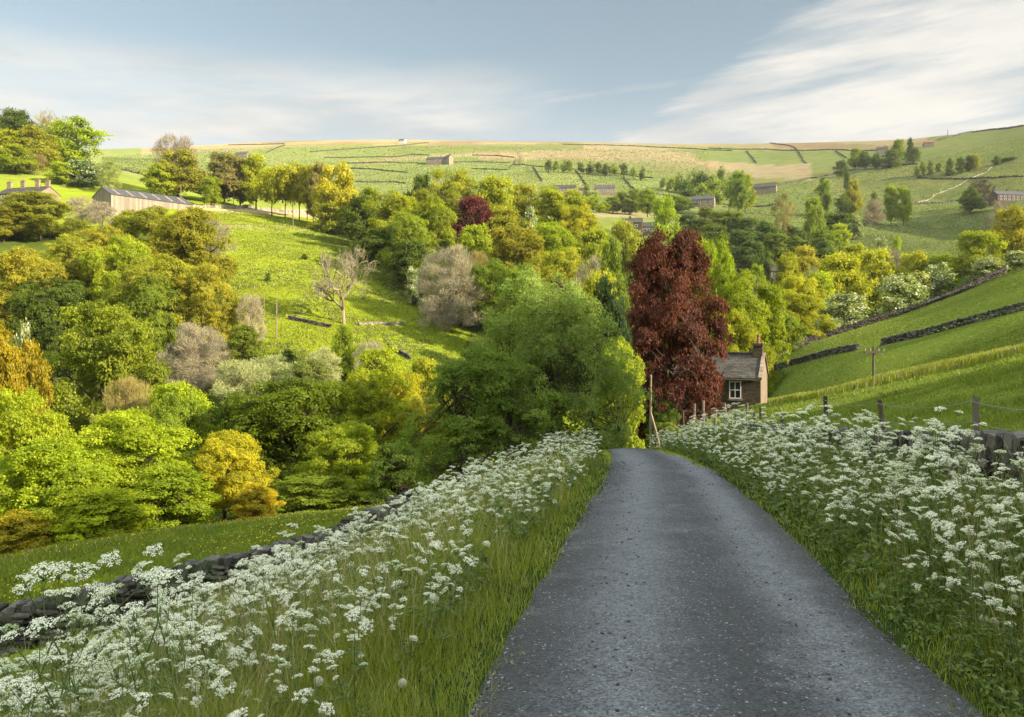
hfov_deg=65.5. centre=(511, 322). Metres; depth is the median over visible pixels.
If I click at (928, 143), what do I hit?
knoll house
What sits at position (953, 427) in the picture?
cow parsley
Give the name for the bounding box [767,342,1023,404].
brow grass
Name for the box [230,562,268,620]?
cow parsley
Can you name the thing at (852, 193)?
broadleaf tree
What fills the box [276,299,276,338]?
telegraph pole
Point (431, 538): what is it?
cow parsley
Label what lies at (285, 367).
scrub bush
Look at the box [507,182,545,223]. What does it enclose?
broadleaf tree
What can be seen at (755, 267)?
broadleaf tree
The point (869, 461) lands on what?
cow parsley
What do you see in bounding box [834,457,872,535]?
cow parsley
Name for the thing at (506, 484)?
cow parsley
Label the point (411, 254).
broadleaf tree
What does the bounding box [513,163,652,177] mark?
field wall
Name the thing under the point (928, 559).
cow parsley
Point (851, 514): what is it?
cow parsley
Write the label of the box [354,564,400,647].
cow parsley
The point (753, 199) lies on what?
broadleaf tree
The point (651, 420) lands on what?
telegraph pole
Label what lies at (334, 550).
cow parsley
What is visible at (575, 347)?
willow bush
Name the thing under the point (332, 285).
bare tree
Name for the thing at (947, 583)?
dandelion clock
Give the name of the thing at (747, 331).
broadleaf tree
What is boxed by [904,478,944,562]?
cow parsley
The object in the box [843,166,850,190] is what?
bush
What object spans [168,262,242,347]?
broadleaf tree
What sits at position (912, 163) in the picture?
field wall
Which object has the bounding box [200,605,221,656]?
cow parsley
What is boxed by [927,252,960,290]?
broadleaf tree
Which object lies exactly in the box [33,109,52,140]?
bare tree
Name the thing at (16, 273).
broadleaf tree
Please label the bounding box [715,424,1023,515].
dry stone wall
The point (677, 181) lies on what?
broadleaf tree
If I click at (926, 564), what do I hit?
cow parsley
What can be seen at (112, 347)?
broadleaf tree
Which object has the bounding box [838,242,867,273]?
broadleaf tree
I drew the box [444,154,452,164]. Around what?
barn end
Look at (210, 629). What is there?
cow parsley
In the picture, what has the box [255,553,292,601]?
cow parsley
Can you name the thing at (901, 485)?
cow parsley
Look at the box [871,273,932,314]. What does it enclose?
hawthorn bush
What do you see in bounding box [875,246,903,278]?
budding tree
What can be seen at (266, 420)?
broadleaf tree
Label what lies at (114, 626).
cow parsley
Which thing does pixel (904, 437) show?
cow parsley
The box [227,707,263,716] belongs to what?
cow parsley
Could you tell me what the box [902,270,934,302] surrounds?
hawthorn bush
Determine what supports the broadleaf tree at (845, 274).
on the ground at (774, 164)
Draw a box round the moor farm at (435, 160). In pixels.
[426,155,445,164]
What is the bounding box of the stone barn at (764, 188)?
[751,182,776,194]
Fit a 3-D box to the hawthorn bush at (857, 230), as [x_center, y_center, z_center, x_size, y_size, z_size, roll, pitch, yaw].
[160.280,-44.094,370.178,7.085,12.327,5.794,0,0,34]
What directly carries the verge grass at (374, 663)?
on the ground at (774, 164)
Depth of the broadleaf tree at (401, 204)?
203.06 m
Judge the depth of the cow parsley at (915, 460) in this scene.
10.14 m
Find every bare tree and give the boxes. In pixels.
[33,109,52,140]
[44,111,65,136]
[307,245,380,323]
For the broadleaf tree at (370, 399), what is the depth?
74.78 m
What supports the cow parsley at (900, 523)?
on the ground at (774, 164)
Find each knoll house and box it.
[876,145,887,154]
[923,140,933,147]
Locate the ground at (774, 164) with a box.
[0,126,1023,716]
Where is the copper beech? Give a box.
[623,226,734,448]
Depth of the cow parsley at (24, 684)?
9.32 m
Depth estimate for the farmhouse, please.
346.10 m
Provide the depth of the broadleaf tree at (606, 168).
679.31 m
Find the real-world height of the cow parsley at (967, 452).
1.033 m
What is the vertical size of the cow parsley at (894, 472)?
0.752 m
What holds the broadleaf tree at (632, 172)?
on the ground at (774, 164)
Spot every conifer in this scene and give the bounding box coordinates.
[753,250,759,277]
[763,248,773,286]
[904,137,916,160]
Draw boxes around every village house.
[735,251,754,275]
[768,259,779,280]
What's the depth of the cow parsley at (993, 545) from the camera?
5.70 m
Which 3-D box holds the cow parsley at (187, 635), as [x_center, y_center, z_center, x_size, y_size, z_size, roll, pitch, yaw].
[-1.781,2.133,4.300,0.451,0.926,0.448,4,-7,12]
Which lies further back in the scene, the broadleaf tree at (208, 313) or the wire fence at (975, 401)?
the broadleaf tree at (208, 313)
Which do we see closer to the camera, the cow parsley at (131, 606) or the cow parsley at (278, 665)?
the cow parsley at (278, 665)
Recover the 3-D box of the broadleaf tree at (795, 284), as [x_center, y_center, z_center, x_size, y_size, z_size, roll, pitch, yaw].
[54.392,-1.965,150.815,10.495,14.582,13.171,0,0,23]
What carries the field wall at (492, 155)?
on the ground at (774, 164)
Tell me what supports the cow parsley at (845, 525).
on the ground at (774, 164)
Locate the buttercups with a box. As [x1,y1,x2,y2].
[4,501,382,600]
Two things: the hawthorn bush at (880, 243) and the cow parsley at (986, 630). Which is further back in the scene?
the hawthorn bush at (880, 243)
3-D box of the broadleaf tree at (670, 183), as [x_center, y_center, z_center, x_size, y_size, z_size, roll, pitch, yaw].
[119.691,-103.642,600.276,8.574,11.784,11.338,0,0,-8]
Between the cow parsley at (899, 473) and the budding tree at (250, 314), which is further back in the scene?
the budding tree at (250, 314)
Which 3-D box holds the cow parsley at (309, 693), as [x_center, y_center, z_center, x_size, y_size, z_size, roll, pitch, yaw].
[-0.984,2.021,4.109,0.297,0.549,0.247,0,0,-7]
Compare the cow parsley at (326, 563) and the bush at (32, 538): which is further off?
the bush at (32, 538)
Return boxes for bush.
[0,508,69,555]
[12,317,36,388]
[28,486,159,548]
[57,158,106,186]
[90,373,158,481]
[118,463,225,532]
[136,379,223,445]
[208,302,252,346]
[208,357,263,403]
[219,323,272,377]
[230,482,285,519]
[234,353,300,398]
[264,273,270,280]
[267,469,371,513]
[280,349,293,359]
[289,358,336,402]
[305,198,345,233]
[305,345,344,381]
[329,323,355,376]
[343,343,405,434]
[351,340,383,370]
[364,439,438,503]
[383,356,437,421]
[389,344,569,488]
[402,257,441,298]
[404,265,421,305]
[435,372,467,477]
[450,264,657,468]
[521,204,537,235]
[642,400,687,449]
[654,422,681,448]
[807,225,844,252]
[813,291,873,331]
[814,317,843,334]
[823,212,866,235]
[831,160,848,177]
[833,194,854,216]
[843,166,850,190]
[849,214,864,238]
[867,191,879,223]
[869,152,881,168]
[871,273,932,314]
[873,148,907,167]
[875,235,888,268]
[902,146,921,161]
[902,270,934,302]
[914,165,921,176]
[919,161,927,175]
[920,262,958,297]
[926,160,935,173]
[935,162,942,171]
[944,158,955,175]
[954,157,965,173]
[962,255,1014,280]
[964,155,975,170]
[990,156,1002,164]
[1001,249,1023,272]
[1002,157,1015,161]
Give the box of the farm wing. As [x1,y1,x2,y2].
[642,222,654,235]
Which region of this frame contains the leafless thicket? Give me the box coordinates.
[151,319,234,390]
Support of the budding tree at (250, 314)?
on the ground at (774, 164)
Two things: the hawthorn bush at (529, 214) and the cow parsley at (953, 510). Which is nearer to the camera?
the cow parsley at (953, 510)
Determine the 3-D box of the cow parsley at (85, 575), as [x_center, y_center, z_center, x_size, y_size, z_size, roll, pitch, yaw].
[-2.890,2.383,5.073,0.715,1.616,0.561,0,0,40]
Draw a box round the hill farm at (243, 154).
[236,151,249,157]
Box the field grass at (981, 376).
[708,326,1023,435]
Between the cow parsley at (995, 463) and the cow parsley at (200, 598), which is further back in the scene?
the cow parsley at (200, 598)
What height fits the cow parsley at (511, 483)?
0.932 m
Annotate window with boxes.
[727,380,741,400]
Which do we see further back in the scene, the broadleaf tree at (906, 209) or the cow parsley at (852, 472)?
the broadleaf tree at (906, 209)
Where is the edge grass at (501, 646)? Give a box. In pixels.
[454,449,1012,716]
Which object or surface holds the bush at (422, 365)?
on the ground at (774, 164)
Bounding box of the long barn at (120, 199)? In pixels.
[92,186,192,215]
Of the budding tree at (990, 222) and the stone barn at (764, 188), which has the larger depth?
the stone barn at (764, 188)
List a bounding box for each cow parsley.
[0,560,92,716]
[0,560,116,716]
[0,615,107,716]
[0,650,57,715]
[0,653,64,716]
[0,659,31,716]
[0,671,37,715]
[0,675,47,716]
[0,681,32,716]
[0,699,12,716]
[8,562,100,716]
[15,689,60,715]
[23,640,85,715]
[28,648,86,715]
[28,654,67,713]
[32,601,108,716]
[41,614,118,709]
[58,659,90,703]
[66,619,118,678]
[66,640,117,708]
[68,673,106,711]
[75,566,181,716]
[82,673,115,716]
[84,550,189,708]
[84,649,153,716]
[88,689,139,716]
[90,608,138,679]
[90,639,135,699]
[93,621,120,665]
[94,601,192,716]
[106,677,160,716]
[107,627,145,704]
[110,614,152,706]
[117,569,224,715]
[123,612,148,655]
[123,702,147,716]
[126,659,158,694]
[129,588,172,675]
[131,543,225,711]
[131,691,151,716]
[145,607,174,658]
[145,631,174,679]
[146,609,182,680]
[148,634,175,687]
[159,620,224,716]
[160,627,228,716]
[162,592,198,663]
[165,613,220,716]
[166,583,207,669]
[169,580,232,700]
[176,582,211,629]
[177,632,233,697]
[180,579,246,705]
[183,585,211,636]
[183,634,221,677]
[185,636,223,713]
[189,592,218,624]
[189,660,234,716]
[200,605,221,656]
[208,570,260,680]
[213,585,271,656]
[213,648,256,703]
[217,572,264,634]
[219,570,287,695]
[219,633,270,713]
[225,557,265,610]
[226,557,270,667]
[226,637,257,681]
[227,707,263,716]
[229,557,267,626]
[229,568,261,627]
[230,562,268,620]
[230,660,280,716]
[235,544,272,619]
[242,551,291,643]
[242,554,277,612]
[243,567,313,714]
[244,593,283,639]
[250,568,272,610]
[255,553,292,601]
[264,601,327,716]
[265,544,301,627]
[266,544,301,590]
[269,525,336,637]
[269,609,334,716]
[273,540,321,622]
[273,565,326,670]
[275,523,310,608]
[279,558,334,643]
[290,561,308,594]
[292,658,338,716]
[295,550,327,594]
[305,543,332,586]
[306,542,339,589]
[306,605,346,681]
[308,555,343,636]
[313,538,369,647]
[316,532,350,597]
[320,586,390,710]
[320,609,393,716]
[323,528,354,577]
[323,577,352,627]
[325,542,345,576]
[328,568,369,671]
[335,628,367,682]
[342,521,373,577]
[347,513,377,565]
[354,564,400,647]
[361,576,383,621]
[362,531,410,616]
[370,516,414,628]
[371,559,414,660]
[373,499,404,563]
[381,515,404,557]
[385,526,402,557]
[388,542,456,656]
[388,603,427,674]
[407,532,442,599]
[410,489,433,532]
[412,519,431,562]
[413,494,440,548]
[416,556,472,640]
[416,559,451,623]
[431,509,479,601]
[435,548,472,609]
[441,489,465,536]
[442,544,480,618]
[446,484,477,540]
[456,528,478,595]
[459,504,493,577]
[467,484,497,533]
[490,494,508,530]
[498,479,527,537]
[498,483,525,538]
[509,481,542,525]
[511,474,542,539]
[517,497,538,537]
[536,482,557,526]
[800,475,826,535]
[814,468,852,529]
[816,478,850,545]
[820,487,851,538]
[822,489,856,555]
[829,432,862,496]
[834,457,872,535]
[835,486,875,553]
[836,475,861,518]
[836,494,867,543]
[838,471,870,519]
[840,468,871,518]
[840,468,874,522]
[853,418,892,500]
[853,452,875,492]
[853,475,897,544]
[858,452,878,504]
[858,459,899,521]
[860,470,900,543]
[866,508,892,547]
[872,463,910,526]
[875,432,908,489]
[875,453,923,542]
[875,531,908,594]
[878,432,902,485]
[882,471,910,528]
[882,533,919,603]
[884,493,928,571]
[890,417,917,452]
[890,452,934,516]
[893,427,938,484]
[895,426,922,468]
[895,433,922,465]
[896,427,949,522]
[896,454,962,544]
[897,490,957,603]
[898,419,944,519]
[900,451,956,549]
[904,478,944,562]
[905,447,927,482]
[905,512,954,608]
[906,434,932,472]
[907,461,944,507]
[908,463,963,570]
[908,560,946,623]
[911,418,943,476]
[911,487,948,558]
[913,406,960,503]
[917,439,938,476]
[919,444,949,484]
[920,484,994,582]
[920,534,949,592]
[922,436,948,484]
[924,488,968,566]
[930,463,979,527]
[931,444,960,478]
[932,458,977,513]
[935,566,979,629]
[936,451,959,483]
[936,562,962,613]
[937,410,987,502]
[938,429,983,501]
[938,520,979,608]
[939,432,983,527]
[941,429,984,490]
[942,541,1009,666]
[943,471,969,527]
[944,462,1002,560]
[944,577,985,644]
[945,525,986,617]
[946,432,988,501]
[952,550,1010,651]
[954,512,1023,634]
[956,443,1006,532]
[956,520,992,582]
[965,477,1014,577]
[965,485,989,545]
[966,472,986,522]
[974,524,1015,594]
[976,518,1023,636]
[977,544,1008,595]
[978,503,1008,569]
[981,471,1015,550]
[984,495,1023,572]
[984,504,1023,601]
[987,585,1023,674]
[989,575,1023,693]
[991,452,1023,511]
[991,478,1023,580]
[992,498,1023,615]
[998,466,1023,528]
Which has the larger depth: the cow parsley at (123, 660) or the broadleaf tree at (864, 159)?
the broadleaf tree at (864, 159)
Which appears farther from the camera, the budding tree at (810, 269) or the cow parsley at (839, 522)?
the budding tree at (810, 269)
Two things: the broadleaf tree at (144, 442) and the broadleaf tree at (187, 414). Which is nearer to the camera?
the broadleaf tree at (144, 442)
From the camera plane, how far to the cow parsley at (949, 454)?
9.17 m
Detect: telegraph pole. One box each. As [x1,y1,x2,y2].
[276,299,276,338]
[649,375,660,448]
[864,347,884,375]
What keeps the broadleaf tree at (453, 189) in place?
on the ground at (774, 164)
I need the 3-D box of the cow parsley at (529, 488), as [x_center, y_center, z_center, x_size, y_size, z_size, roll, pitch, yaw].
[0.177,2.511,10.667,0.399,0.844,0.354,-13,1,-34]
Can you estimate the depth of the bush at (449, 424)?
84.50 m
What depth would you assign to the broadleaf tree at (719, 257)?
99.10 m
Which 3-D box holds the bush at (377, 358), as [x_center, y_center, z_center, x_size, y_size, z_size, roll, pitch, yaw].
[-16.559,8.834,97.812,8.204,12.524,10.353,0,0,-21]
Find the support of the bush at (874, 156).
on the ground at (774, 164)
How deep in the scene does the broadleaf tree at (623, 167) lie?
678.92 m
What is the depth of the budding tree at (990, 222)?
239.75 m
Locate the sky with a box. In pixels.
[0,0,1023,149]
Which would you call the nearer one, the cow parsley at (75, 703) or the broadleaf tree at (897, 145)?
the cow parsley at (75, 703)
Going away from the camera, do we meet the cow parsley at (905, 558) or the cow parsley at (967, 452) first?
the cow parsley at (905, 558)
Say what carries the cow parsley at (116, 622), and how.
on the ground at (774, 164)
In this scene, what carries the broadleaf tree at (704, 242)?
on the ground at (774, 164)
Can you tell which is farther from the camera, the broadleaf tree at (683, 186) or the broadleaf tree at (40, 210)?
the broadleaf tree at (683, 186)
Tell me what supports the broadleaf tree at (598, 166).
on the ground at (774, 164)
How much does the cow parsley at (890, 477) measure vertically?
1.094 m
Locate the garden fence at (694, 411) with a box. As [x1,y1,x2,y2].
[682,401,762,435]
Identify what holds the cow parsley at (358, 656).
on the ground at (774, 164)
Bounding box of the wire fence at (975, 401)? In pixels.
[724,396,1023,430]
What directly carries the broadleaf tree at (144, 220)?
on the ground at (774, 164)
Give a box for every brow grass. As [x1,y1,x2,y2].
[0,509,349,567]
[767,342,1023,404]
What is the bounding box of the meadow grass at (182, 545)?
[0,494,440,649]
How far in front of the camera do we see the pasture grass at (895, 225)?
490.01 m
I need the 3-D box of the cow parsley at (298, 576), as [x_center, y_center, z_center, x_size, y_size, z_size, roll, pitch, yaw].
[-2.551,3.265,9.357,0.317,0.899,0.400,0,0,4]
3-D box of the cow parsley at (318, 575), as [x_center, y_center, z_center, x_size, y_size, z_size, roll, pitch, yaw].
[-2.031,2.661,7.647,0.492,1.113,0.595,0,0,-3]
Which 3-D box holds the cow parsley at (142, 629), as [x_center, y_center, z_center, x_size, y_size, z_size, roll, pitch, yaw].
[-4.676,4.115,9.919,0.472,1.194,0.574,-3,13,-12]
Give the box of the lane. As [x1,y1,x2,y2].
[466,448,985,716]
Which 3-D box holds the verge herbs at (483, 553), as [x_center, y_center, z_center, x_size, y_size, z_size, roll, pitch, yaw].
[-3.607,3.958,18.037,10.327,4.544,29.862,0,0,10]
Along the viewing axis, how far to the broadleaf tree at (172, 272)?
125.01 m
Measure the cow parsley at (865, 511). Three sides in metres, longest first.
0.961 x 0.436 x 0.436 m
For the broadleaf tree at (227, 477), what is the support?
on the ground at (774, 164)
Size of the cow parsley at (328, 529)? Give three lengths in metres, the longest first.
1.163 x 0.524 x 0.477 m
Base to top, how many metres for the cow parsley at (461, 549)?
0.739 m
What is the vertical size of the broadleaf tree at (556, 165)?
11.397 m
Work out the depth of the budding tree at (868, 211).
388.30 m
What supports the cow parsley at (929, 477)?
on the ground at (774, 164)
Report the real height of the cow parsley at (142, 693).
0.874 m
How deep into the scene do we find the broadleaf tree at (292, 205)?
279.98 m
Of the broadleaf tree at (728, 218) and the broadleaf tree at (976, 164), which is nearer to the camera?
the broadleaf tree at (728, 218)
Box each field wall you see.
[121,168,146,175]
[192,204,305,212]
[229,143,284,144]
[288,315,331,327]
[310,142,428,151]
[324,153,429,157]
[340,161,494,163]
[350,167,407,172]
[356,180,405,183]
[357,321,404,325]
[387,343,412,360]
[472,154,513,157]
[472,168,508,169]
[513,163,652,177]
[562,144,731,150]
[709,147,875,150]
[719,203,773,206]
[770,142,806,163]
[773,344,859,370]
[774,267,1006,362]
[777,162,917,184]
[878,198,984,204]
[879,302,1023,345]
[917,167,991,202]
[917,175,1023,179]
[922,124,1023,145]
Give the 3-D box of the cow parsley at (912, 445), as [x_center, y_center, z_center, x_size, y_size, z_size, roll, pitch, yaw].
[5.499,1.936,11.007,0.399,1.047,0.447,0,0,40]
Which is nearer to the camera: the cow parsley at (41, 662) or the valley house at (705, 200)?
the cow parsley at (41, 662)
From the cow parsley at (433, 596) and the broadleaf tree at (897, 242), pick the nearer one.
the cow parsley at (433, 596)
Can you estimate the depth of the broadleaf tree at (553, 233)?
186.49 m
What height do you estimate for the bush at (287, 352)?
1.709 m
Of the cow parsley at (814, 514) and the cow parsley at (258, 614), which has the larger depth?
the cow parsley at (814, 514)
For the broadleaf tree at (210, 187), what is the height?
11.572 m
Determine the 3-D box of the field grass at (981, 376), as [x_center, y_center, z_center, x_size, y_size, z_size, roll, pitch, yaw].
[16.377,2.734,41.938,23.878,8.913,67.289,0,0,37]
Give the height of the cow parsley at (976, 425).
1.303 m
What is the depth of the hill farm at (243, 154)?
849.68 m
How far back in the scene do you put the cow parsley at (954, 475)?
7.92 m
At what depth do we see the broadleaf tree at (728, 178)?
599.46 m
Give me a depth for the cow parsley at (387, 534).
6.85 m
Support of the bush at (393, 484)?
on the ground at (774, 164)
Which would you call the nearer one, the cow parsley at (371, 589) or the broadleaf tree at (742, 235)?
the cow parsley at (371, 589)
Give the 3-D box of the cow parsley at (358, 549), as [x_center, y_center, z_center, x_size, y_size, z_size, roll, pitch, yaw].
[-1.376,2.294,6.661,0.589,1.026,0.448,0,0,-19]
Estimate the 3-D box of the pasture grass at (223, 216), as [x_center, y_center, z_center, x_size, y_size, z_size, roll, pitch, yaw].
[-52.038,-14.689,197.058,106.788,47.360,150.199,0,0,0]
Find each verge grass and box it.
[0,435,612,716]
[651,423,1023,716]
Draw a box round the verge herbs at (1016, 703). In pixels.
[666,423,1023,716]
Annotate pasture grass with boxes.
[102,146,709,205]
[184,210,510,375]
[708,136,1023,257]
[756,267,1023,407]
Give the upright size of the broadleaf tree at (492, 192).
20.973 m
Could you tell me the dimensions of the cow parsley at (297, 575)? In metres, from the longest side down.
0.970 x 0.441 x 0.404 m
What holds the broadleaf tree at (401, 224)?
on the ground at (774, 164)
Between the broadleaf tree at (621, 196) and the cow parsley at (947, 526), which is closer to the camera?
the cow parsley at (947, 526)
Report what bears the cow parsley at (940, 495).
on the ground at (774, 164)
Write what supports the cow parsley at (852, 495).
on the ground at (774, 164)
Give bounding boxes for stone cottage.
[672,335,768,415]
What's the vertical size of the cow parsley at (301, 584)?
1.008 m
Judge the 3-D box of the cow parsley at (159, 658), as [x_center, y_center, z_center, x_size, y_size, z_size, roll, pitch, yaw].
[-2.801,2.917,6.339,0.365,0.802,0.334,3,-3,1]
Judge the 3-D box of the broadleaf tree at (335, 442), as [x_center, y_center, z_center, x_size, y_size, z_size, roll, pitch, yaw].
[-12.966,10.957,62.168,7.561,6.840,8.543,0,0,-42]
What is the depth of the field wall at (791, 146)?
927.99 m
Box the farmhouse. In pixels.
[622,216,642,236]
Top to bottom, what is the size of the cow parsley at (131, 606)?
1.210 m
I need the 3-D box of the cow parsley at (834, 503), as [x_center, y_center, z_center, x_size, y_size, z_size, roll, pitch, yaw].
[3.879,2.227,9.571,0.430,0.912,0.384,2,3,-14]
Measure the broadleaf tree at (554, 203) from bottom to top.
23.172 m
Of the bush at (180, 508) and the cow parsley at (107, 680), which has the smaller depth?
the cow parsley at (107, 680)
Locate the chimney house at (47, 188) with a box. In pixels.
[0,178,60,204]
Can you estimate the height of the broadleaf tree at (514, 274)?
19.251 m
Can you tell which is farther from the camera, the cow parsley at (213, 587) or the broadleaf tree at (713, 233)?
the broadleaf tree at (713, 233)
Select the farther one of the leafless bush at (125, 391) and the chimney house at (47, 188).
the chimney house at (47, 188)
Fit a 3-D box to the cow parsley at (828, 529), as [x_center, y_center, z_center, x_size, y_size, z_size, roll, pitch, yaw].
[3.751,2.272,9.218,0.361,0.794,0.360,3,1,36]
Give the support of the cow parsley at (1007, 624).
on the ground at (774, 164)
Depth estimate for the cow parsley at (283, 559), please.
7.18 m
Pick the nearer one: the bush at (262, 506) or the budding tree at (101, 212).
the bush at (262, 506)
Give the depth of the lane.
5.98 m
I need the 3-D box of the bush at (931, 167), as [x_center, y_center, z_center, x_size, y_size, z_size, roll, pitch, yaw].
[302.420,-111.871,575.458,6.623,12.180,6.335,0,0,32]
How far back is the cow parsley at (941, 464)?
8.49 m
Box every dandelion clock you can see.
[314,676,323,689]
[398,678,406,693]
[946,581,953,601]
[979,614,987,649]
[984,584,991,615]
[990,618,998,627]
[1013,599,1021,620]
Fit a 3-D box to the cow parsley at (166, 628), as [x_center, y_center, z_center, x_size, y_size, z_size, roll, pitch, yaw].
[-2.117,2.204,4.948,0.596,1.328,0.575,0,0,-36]
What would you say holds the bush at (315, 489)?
on the ground at (774, 164)
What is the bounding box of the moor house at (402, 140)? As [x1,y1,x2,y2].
[398,139,406,142]
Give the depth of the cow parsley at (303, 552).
8.83 m
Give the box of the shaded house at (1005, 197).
[989,188,1023,206]
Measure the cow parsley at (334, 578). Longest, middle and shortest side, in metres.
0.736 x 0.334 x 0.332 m
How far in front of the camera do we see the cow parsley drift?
15.10 m
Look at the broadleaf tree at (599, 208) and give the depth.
419.10 m
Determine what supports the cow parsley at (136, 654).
on the ground at (774, 164)
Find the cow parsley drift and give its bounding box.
[0,402,1023,715]
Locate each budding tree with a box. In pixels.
[21,153,50,175]
[63,195,104,223]
[84,202,118,228]
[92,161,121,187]
[148,132,202,196]
[184,216,238,257]
[235,292,267,348]
[572,253,607,323]
[746,276,765,318]
[770,190,795,239]
[803,265,825,285]
[864,197,885,227]
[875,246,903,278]
[967,179,995,208]
[983,201,1013,259]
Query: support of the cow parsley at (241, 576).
on the ground at (774, 164)
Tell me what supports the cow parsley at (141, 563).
on the ground at (774, 164)
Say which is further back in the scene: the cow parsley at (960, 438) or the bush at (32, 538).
the bush at (32, 538)
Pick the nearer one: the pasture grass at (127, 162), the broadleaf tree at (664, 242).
the broadleaf tree at (664, 242)
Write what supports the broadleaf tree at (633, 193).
on the ground at (774, 164)
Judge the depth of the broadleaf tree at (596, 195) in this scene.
499.54 m
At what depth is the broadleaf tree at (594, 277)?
119.17 m
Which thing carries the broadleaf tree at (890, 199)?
on the ground at (774, 164)
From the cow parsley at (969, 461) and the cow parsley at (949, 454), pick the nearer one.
the cow parsley at (969, 461)
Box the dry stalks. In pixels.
[0,414,1023,716]
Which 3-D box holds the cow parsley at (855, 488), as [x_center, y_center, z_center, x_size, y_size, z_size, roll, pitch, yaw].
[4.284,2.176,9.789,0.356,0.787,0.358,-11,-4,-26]
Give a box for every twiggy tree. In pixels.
[413,242,491,331]
[456,250,489,301]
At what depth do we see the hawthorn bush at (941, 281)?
156.49 m
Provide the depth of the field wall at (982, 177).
527.98 m
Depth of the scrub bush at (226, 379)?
104.00 m
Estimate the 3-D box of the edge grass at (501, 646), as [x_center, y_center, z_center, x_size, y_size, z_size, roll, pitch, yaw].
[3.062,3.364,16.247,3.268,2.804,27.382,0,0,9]
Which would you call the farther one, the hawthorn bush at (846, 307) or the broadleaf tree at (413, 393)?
the hawthorn bush at (846, 307)
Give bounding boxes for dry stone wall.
[0,489,423,656]
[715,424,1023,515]
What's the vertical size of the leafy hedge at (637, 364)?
6.547 m
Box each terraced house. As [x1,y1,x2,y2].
[552,183,575,194]
[594,183,614,194]
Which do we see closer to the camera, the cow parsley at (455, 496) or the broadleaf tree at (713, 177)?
the cow parsley at (455, 496)
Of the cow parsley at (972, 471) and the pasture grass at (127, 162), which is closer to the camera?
the cow parsley at (972, 471)
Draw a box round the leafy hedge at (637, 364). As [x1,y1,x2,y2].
[595,335,647,448]
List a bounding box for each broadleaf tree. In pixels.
[0,106,43,138]
[0,128,31,159]
[0,143,40,174]
[0,190,88,240]
[0,204,39,241]
[0,244,79,328]
[0,277,91,381]
[0,323,58,495]
[0,385,75,512]
[0,434,152,544]
[4,123,64,166]
[31,232,107,301]
[34,298,208,447]
[41,116,115,166]
[41,160,80,184]
[60,223,150,286]
[68,406,220,532]
[78,233,158,306]
[105,205,187,271]
[108,253,204,344]
[122,274,187,359]
[123,206,238,297]
[138,161,182,195]
[146,392,211,484]
[152,148,211,196]
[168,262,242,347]
[174,377,380,496]
[190,429,280,520]
[196,151,246,204]
[198,176,223,204]
[206,391,274,483]
[220,156,259,204]
[236,153,270,209]
[250,165,286,215]
[263,163,294,217]
[280,160,310,220]
[283,168,297,217]
[292,420,387,504]
[298,163,321,222]
[305,159,334,220]
[306,161,361,220]
[306,365,417,479]
[335,193,388,242]
[346,227,396,264]
[358,185,387,235]
[360,190,426,247]
[375,209,438,283]
[375,372,442,448]
[380,238,436,284]
[396,392,458,485]
[403,172,431,227]
[408,194,465,264]
[412,167,479,243]
[450,194,494,249]
[451,258,518,328]
[457,222,499,269]
[471,173,515,224]
[480,225,549,292]
[481,204,531,253]
[482,261,546,351]
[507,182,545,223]
[520,184,600,245]
[528,220,582,282]
[530,246,611,333]
[544,160,552,171]
[552,160,558,170]
[555,204,601,258]
[560,159,566,172]
[565,160,572,172]
[571,227,614,276]
[574,267,618,372]
[577,161,584,173]
[582,183,590,196]
[585,161,595,173]
[586,196,600,210]
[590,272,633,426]
[592,190,599,203]
[593,203,607,212]
[595,162,602,174]
[597,238,630,313]
[598,226,626,262]
[600,163,613,175]
[602,201,611,211]
[604,196,622,213]
[610,219,642,278]
[611,163,617,174]
[614,191,630,209]
[619,163,627,175]
[621,197,638,214]
[628,189,640,209]
[629,166,637,177]
[630,236,672,279]
[637,188,660,216]
[638,166,646,179]
[650,195,681,244]
[659,176,666,189]
[659,194,698,212]
[665,177,675,190]
[672,178,693,198]
[672,213,702,234]
[673,171,682,191]
[686,235,718,308]
[687,168,698,194]
[688,182,711,195]
[688,206,724,230]
[692,233,743,349]
[693,170,709,190]
[699,223,734,256]
[700,179,724,194]
[706,307,774,380]
[708,172,718,182]
[710,268,793,395]
[711,186,728,204]
[714,209,752,234]
[715,176,728,200]
[716,165,725,187]
[721,229,760,262]
[723,169,753,213]
[724,171,731,186]
[733,239,773,273]
[734,173,757,212]
[736,217,760,239]
[748,263,766,298]
[754,220,788,250]
[757,298,811,351]
[759,232,790,262]
[759,288,836,340]
[772,249,802,286]
[779,274,827,334]
[782,222,810,246]
[786,235,814,256]
[793,244,822,283]
[802,195,826,242]
[805,270,836,314]
[809,236,837,267]
[814,177,833,213]
[818,250,878,312]
[827,222,852,251]
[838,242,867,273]
[843,178,863,215]
[847,147,863,169]
[856,247,902,321]
[857,151,871,168]
[882,183,899,224]
[890,138,905,158]
[892,236,901,264]
[895,185,912,225]
[898,250,931,279]
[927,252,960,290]
[944,229,1010,283]
[957,187,985,213]
[968,154,979,170]
[986,203,1023,271]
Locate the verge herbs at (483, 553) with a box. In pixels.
[0,440,586,716]
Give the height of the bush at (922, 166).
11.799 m
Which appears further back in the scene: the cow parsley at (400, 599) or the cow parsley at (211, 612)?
the cow parsley at (211, 612)
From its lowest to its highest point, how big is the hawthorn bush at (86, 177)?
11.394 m
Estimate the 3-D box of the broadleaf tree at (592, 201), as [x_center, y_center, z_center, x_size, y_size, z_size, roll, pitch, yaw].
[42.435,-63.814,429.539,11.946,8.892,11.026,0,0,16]
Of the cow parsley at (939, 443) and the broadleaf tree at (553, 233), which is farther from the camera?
the broadleaf tree at (553, 233)
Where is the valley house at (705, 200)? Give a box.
[691,193,715,207]

